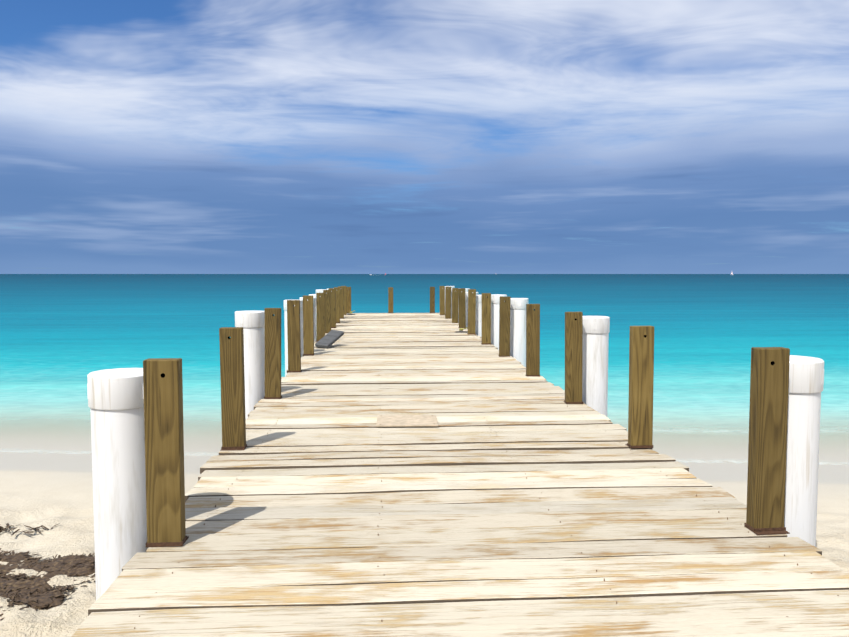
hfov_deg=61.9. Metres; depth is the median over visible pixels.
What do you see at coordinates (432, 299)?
timber post end
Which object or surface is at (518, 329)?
pvc pile
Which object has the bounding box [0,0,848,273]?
sky
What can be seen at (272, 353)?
timber post
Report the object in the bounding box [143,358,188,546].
timber post
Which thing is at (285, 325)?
pvc pile
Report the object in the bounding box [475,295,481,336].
pvc pile
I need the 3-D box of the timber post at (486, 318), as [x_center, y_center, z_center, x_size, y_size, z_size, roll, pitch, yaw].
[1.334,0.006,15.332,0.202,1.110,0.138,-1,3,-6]
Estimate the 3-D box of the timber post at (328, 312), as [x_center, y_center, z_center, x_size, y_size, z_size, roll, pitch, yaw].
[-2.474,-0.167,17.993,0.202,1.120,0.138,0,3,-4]
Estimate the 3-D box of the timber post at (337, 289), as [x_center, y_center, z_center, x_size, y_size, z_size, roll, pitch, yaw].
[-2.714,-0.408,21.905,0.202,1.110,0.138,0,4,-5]
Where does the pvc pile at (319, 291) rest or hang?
on the beach ground
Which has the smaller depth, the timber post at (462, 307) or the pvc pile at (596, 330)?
the pvc pile at (596, 330)
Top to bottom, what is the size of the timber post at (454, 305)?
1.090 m
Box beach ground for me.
[0,417,848,636]
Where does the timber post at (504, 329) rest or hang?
on the pier deck
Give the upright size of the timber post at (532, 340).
1.080 m
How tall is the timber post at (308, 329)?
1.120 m
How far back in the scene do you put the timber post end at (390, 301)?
27.64 m
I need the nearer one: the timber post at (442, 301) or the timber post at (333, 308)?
the timber post at (333, 308)
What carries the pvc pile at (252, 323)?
on the beach ground
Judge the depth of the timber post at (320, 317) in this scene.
15.93 m
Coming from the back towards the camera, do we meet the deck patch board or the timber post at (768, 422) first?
the deck patch board
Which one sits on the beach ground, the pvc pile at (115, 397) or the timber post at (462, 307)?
the pvc pile at (115, 397)
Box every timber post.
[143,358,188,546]
[219,327,246,450]
[264,308,281,398]
[287,300,301,372]
[303,295,313,354]
[316,293,324,341]
[323,290,330,332]
[328,288,335,327]
[334,287,339,322]
[338,286,343,318]
[344,286,346,314]
[439,286,444,314]
[445,286,450,318]
[452,288,457,322]
[458,288,465,327]
[467,289,475,334]
[481,293,490,344]
[498,296,510,356]
[526,304,539,376]
[563,312,582,403]
[625,326,653,448]
[744,347,789,534]
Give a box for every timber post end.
[346,287,350,312]
[388,287,392,312]
[430,287,434,312]
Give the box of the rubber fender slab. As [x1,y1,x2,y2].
[315,330,343,348]
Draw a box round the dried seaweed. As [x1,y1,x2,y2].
[0,523,95,620]
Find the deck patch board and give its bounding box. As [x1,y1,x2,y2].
[376,415,437,426]
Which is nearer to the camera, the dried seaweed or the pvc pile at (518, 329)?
the dried seaweed
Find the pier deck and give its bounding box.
[71,313,848,636]
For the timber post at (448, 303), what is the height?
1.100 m
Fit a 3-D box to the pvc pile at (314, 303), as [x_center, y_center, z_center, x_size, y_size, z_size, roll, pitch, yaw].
[-2.662,1.608,16.283,0.376,4.192,0.376,1,4,22]
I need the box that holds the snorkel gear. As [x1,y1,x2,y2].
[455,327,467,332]
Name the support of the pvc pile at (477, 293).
on the beach ground
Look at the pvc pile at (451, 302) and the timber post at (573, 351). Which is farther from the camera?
the pvc pile at (451, 302)
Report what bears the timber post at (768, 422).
on the pier deck
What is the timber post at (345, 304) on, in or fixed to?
on the pier deck
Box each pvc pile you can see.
[87,368,148,599]
[235,311,264,418]
[284,300,303,376]
[300,297,315,340]
[316,289,327,293]
[451,288,451,317]
[458,288,467,322]
[465,292,478,328]
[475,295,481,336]
[491,294,506,349]
[510,298,528,366]
[582,316,609,416]
[784,355,823,546]
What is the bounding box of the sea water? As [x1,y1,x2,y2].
[0,274,848,464]
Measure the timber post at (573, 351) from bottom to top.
1.080 m
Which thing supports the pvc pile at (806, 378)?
on the beach ground
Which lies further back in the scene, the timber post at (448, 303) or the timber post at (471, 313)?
the timber post at (448, 303)
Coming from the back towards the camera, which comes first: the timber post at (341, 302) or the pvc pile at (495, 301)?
the timber post at (341, 302)
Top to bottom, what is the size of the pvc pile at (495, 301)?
4.272 m
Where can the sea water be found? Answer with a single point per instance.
(62, 336)
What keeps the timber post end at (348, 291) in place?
on the pier deck
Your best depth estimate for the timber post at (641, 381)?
6.17 m
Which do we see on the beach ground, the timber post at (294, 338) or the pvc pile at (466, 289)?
the pvc pile at (466, 289)
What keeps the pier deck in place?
on the pier beams
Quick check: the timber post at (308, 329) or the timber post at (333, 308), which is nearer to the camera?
the timber post at (308, 329)
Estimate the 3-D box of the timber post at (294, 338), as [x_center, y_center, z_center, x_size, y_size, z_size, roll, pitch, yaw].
[-2.026,0.274,11.004,0.202,1.120,0.138,0,3,-2]
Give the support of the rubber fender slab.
on the pier deck
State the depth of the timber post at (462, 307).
19.82 m

